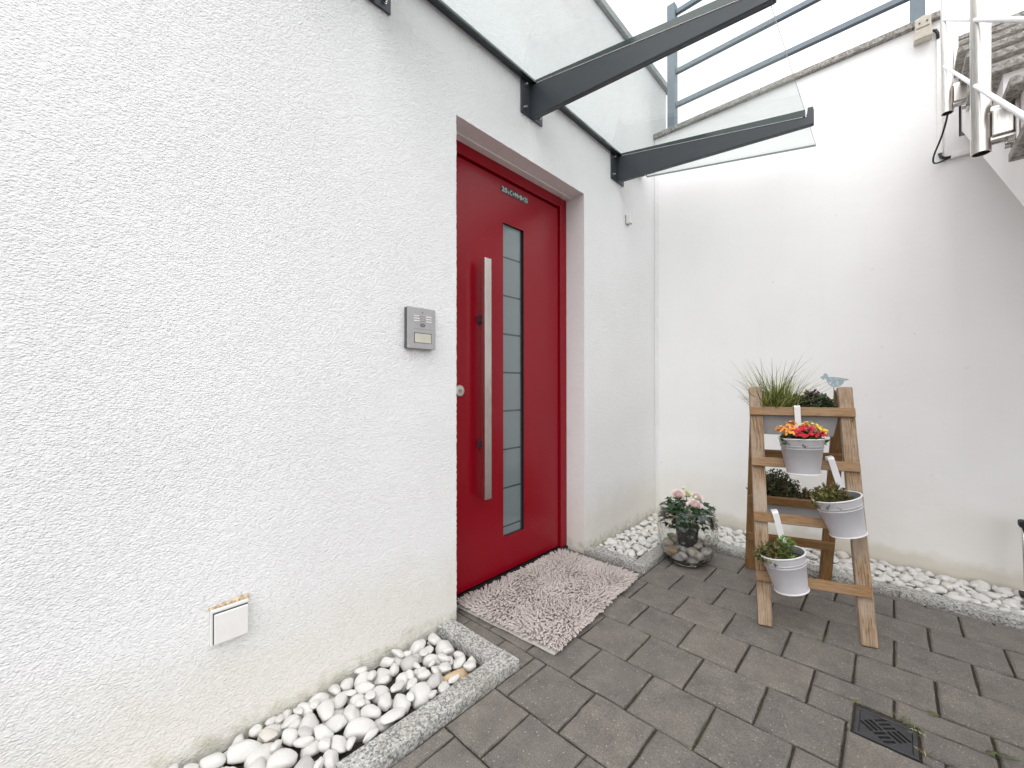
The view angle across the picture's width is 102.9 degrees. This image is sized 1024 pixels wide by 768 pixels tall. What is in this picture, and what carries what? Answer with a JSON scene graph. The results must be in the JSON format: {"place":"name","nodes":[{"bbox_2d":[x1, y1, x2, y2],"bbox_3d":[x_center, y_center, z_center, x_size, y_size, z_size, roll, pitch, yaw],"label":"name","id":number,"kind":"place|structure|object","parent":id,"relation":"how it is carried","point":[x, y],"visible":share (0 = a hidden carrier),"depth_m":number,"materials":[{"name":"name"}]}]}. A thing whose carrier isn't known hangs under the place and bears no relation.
{"place":"outdoors","nodes":[
{"label":"outdoors","id":0,"kind":"place"},
{"bbox_2d":[222,529,1023,767],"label":"pavement","id":1,"kind":"structure","parent":0,"point":[666,662],"depth_m":1.35,"materials":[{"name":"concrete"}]},
{"bbox_2d":[457,548,638,654],"bbox_3d":[0.221,0.983,1.962,0.576,0.044,0.838,0,0,43],"label":"doormat","id":2,"kind":"object","parent":1,"relation":"on","point":[552,603],"visible":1,"depth_m":1.87,"materials":[{"name":"beige fabric"}]},
{"bbox_2d":[658,500,718,566],"bbox_3d":[0.995,0.851,2.316,0.316,0.306,0.318,0,0,43],"label":"glass vase","id":3,"kind":"object","parent":1,"relation":"on","point":[691,545],"visible":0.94,"depth_m":2.19,"materials":[{"name":"clear glass"}]},
{"bbox_2d":[745,387,878,647],"bbox_3d":[1.330,0.511,1.903,0.403,0.994,0.614,0,0,24],"label":"plant ladder","id":4,"kind":"object","parent":1,"relation":"on","point":[843,449],"visible":0.88,"depth_m":1.78,"materials":[{"name":"brown wood"}]},
{"bbox_2d":[759,509,809,596],"bbox_3d":[1.101,0.695,1.680,0.169,0.304,0.189,0,0,-17],"label":"hanging bucket","id":5,"kind":"object","parent":4,"relation":"hanging from","point":[791,579],"visible":0.77,"depth_m":1.61,"materials":[{"name":"white metal"}]},
{"bbox_2d":[753,538,797,566],"bbox_3d":[1.075,0.689,1.671,0.162,0.109,0.150,0,0,43],"label":"sedum","id":6,"kind":"object","parent":5,"relation":"in","point":[769,549],"visible":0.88,"depth_m":1.66,"materials":[{"name":"green plant"}]},
{"bbox_2d":[777,534,796,557],"bbox_3d":[1.115,0.669,1.658,0.081,0.101,0.116,0,0,43],"label":"leafy plant","id":7,"kind":"object","parent":5,"relation":"in","point":[791,544],"visible":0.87,"depth_m":1.65,"materials":[{"name":"green plant"}]},
{"bbox_2d":[767,497,821,527],"bbox_3d":[1.430,0.653,2.127,0.310,0.138,0.155,0,0,24],"label":"planter trough","id":8,"kind":"object","parent":4,"relation":"attached to","point":[799,511],"visible":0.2,"depth_m":2.08,"materials":[{"name":"metal"}]},
{"bbox_2d":[746,468,805,498],"bbox_3d":[1.390,0.525,2.163,0.269,0.158,0.208,0,0,43],"label":"bushy plant","id":9,"kind":"object","parent":8,"relation":"in","point":[780,486],"visible":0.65,"depth_m":2.12,"materials":[{"name":"green plant"}]},
{"bbox_2d":[791,487,815,499],"bbox_3d":[1.513,0.567,2.111,0.145,0.080,0.137,0,0,-7],"label":"bushy plant","id":10,"kind":"object","parent":8,"relation":"in","point":[807,492],"visible":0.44,"depth_m":2.10,"materials":[{"name":"green plant"}]},
{"bbox_2d":[763,416,837,436],"bbox_3d":[1.323,0.182,1.907,0.299,0.105,0.132,0,0,24],"label":"planter trough","id":11,"kind":"object","parent":4,"relation":"attached to","point":[771,423],"visible":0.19,"depth_m":1.86,"materials":[{"name":"metal"}]},
{"bbox_2d":[726,354,846,407],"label":"ornamental grass","id":12,"kind":"object","parent":11,"relation":"in","point":[775,397],"depth_m":1.89,"materials":[{"name":"green plant"}]},
{"bbox_2d":[783,389,837,407],"bbox_3d":[1.376,0.083,1.883,0.220,0.126,0.165,0,0,5],"label":"evergreen plant","id":13,"kind":"object","parent":11,"relation":"in","point":[810,398],"visible":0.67,"depth_m":1.84,"materials":[{"name":"green plant"}]},
{"bbox_2d":[778,405,825,475],"bbox_3d":[1.248,0.240,1.755,0.168,0.290,0.212,0,0,43],"label":"hanging bucket","id":14,"kind":"object","parent":4,"relation":"hanging from","point":[799,459],"visible":0.92,"depth_m":1.68,"materials":[{"name":"white metal"}]},
{"bbox_2d":[774,421,830,447],"bbox_3d":[1.228,0.221,1.732,0.191,0.129,0.184,0,0,43],"label":"kalanchoe","id":15,"kind":"object","parent":14,"relation":"in","point":[792,432],"visible":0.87,"depth_m":1.70,"materials":[{"name":"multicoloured plant"}]},
{"bbox_2d":[821,373,848,393],"bbox_3d":[1.442,-0.002,1.825,0.103,0.094,0.003,0,0,30],"label":"metal bird","id":16,"kind":"object","parent":4,"relation":"on","point":[836,382],"visible":1,"depth_m":1.82},
{"bbox_2d":[811,456,867,538],"bbox_3d":[1.312,0.461,1.655,0.177,0.309,0.184,0,0,-16],"label":"hanging bucket","id":17,"kind":"object","parent":4,"relation":"hanging from","point":[847,521],"visible":0.81,"depth_m":1.59,"materials":[{"name":"white metal"}]},
{"bbox_2d":[809,481,854,509],"bbox_3d":[1.294,0.449,1.653,0.150,0.117,0.155,0,0,43],"label":"sedum","id":18,"kind":"object","parent":17,"relation":"in","point":[826,493],"visible":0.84,"depth_m":1.63,"materials":[{"name":"green plant"}]},
{"bbox_2d":[853,706,918,761],"bbox_3d":[1.083,1.065,1.183,0.135,0.118,0.128,0,0,43],"label":"floor drain","id":19,"kind":"object","parent":1,"relation":"in","point":[903,747],"visible":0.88,"depth_m":1.18,"materials":[{"name":"metal"}]},
{"bbox_2d":[893,712,914,727],"bbox_3d":[1.168,0.998,1.211,0.043,0.009,0.066,0,0,21],"label":"weed","id":20,"kind":"object","parent":1,"relation":"on","point":[906,721],"visible":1,"depth_m":1.21,"materials":[{"name":"green plant"}]},
{"bbox_2d":[986,750,1020,760],"bbox_3d":[1.322,0.998,1.095,0.084,0.016,0.031,0,0,18],"label":"weed","id":21,"kind":"object","parent":1,"relation":"on","point":[995,752],"visible":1,"depth_m":1.10,"materials":[{"name":"green plant"}]},
{"bbox_2d":[606,0,1023,128],"label":"sky","id":22,"kind":"structure","parent":0,"point":[638,16],"materials":[{"name":"white"}]},
{"label":"ground","id":23,"kind":"structure","parent":0,"visible":0},
{"bbox_2d":[168,633,476,767],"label":"pebble bed","id":24,"kind":"object","parent":23,"relation":"on","point":[301,727],"visible":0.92,"depth_m":1.22,"materials":[{"name":"white stone"},{"name":"soil"}]},
{"bbox_2d":[0,0,666,767],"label":"house","id":25,"kind":"structure","parent":23,"relation":"on","point":[236,236],"depth_m":1.24,"materials":[{"name":"paint"}]},
{"bbox_2d":[209,593,248,646],"bbox_3d":[-0.780,0.652,1.128,0.021,0.110,0.093,0,0,43],"label":"outlet box","id":26,"kind":"object","parent":25,"relation":"attached to","point":[229,620],"visible":1,"depth_m":1.12,"materials":[{"name":"white plastic"}]},
{"bbox_2d":[404,306,434,349],"bbox_3d":[-0.356,-0.214,1.581,0.028,0.157,0.127,0,0,43],"label":"intercom","id":27,"kind":"object","parent":25,"relation":"attached to","point":[419,328],"visible":1,"depth_m":1.56,"materials":[{"name":"metal"}]},
{"bbox_2d":[456,156,558,594],"bbox_3d":[0.001,-0.043,2.181,0.116,2.059,0.843,0,0,43],"label":"door","id":28,"kind":"structure","parent":25,"relation":"in","point":[507,236],"depth_m":2.16,"materials":[{"name":"red paint"}]},
{"bbox_2d":[369,0,815,186],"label":"canopy","id":29,"kind":"object","parent":25,"relation":"attached to","point":[559,89],"visible":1,"depth_m":1.94,"materials":[{"name":"glass"},{"name":"dark grey painted metal"}]},
{"bbox_2d":[625,214,632,225],"bbox_3d":[0.813,-1.142,2.834,0.033,0.060,0.046,0,0,43],"label":"wall sensor","id":30,"kind":"object","parent":25,"relation":"attached to","point":[628,219],"depth_m":2.82,"materials":[{"name":"white plastic"}]},
{"bbox_2d":[331,618,518,767],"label":"kerb","id":31,"kind":"structure","parent":23,"relation":"on","point":[393,745],"depth_m":1.25,"materials":[{"name":"stone"}]},
{"bbox_2d":[584,544,666,573],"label":"kerb","id":32,"kind":"structure","parent":23,"relation":"on","point":[649,560],"depth_m":2.32,"materials":[{"name":"stone"}]},
{"bbox_2d":[597,513,659,557],"bbox_3d":[0.909,1.050,2.730,0.300,0.160,0.920,0,0,43],"label":"pebble bed","id":33,"kind":"object","parent":23,"relation":"on","point":[641,532],"visible":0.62,"depth_m":2.60,"materials":[{"name":"stone"}]},
{"bbox_2d":[654,10,1023,592],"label":"boundary wall","id":34,"kind":"structure","parent":23,"relation":"on","point":[869,250],"depth_m":2.32,"materials":[{"name":"paint"}]},
{"bbox_2d":[667,0,925,127],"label":"railing","id":35,"kind":"object","parent":34,"relation":"on","point":[917,11],"visible":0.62,"depth_m":2.79,"materials":[{"name":"grey metal"}]},
{"bbox_2d":[913,14,939,46],"bbox_3d":[2.175,-1.866,2.141,0.098,0.126,0.077,0,0,43],"label":"junction box","id":36,"kind":"object","parent":34,"relation":"attached to","point":[924,31],"visible":1,"depth_m":2.13,"materials":[{"name":"white plastic"}]},
{"bbox_2d":[936,39,969,158],"bbox_3d":[2.374,-1.476,1.987,0.424,0.637,0.018,0,0,43],"label":"cable duct","id":37,"kind":"object","parent":34,"relation":"attached to","point":[940,125],"visible":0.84,"depth_m":2.12,"materials":[{"name":"white plastic"}]},
{"bbox_2d":[932,111,948,163],"bbox_3d":[2.134,-1.234,2.023,0.065,0.180,0.278,0,0,43],"label":"cable","id":38,"kind":"object","parent":37,"relation":"attached to","point":[943,130],"visible":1,"depth_m":2.00,"materials":[{"name":"black rubber"}]},
{"bbox_2d":[716,542,1023,629],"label":"kerb","id":39,"kind":"structure","parent":23,"relation":"on","point":[1001,617],"depth_m":1.87,"materials":[{"name":"stone"}]},
{"bbox_2d":[718,526,1023,615],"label":"pebble bed","id":40,"kind":"object","parent":23,"relation":"on","point":[1006,599],"visible":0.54,"depth_m":2.02,"materials":[{"name":"white stone pebbles"}]},
{"bbox_2d":[1017,519,1023,597],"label":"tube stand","id":41,"kind":"object","parent":40,"relation":"on","point":[1020,522],"visible":1,"depth_m":1.87,"materials":[{"name":"metal"}]},
{"bbox_2d":[954,10,1023,205],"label":"staircase","id":42,"kind":"structure","parent":23,"relation":"on","point":[1007,52],"depth_m":1.36,"materials":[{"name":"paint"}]},
{"bbox_2d":[940,0,1023,157],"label":"stair railing","id":43,"kind":"object","parent":42,"relation":"on","point":[990,125],"visible":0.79,"depth_m":1.19,"materials":[{"name":"metal"}]},
{"bbox_3d":[0.994,0.858,2.316,0.132,0.104,0.132,0,0,43],"label":"plant pot","id":44,"kind":"object","parent":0,"visible":0},
{"bbox_2d":[658,486,718,531],"bbox_3d":[0.993,0.702,2.311,0.325,0.225,0.320,0,0,43],"label":"ranunculus","id":45,"kind":"object","parent":44,"relation":"in","point":[695,504],"visible":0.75,"depth_m":2.27,"materials":[{"name":"green plant"}]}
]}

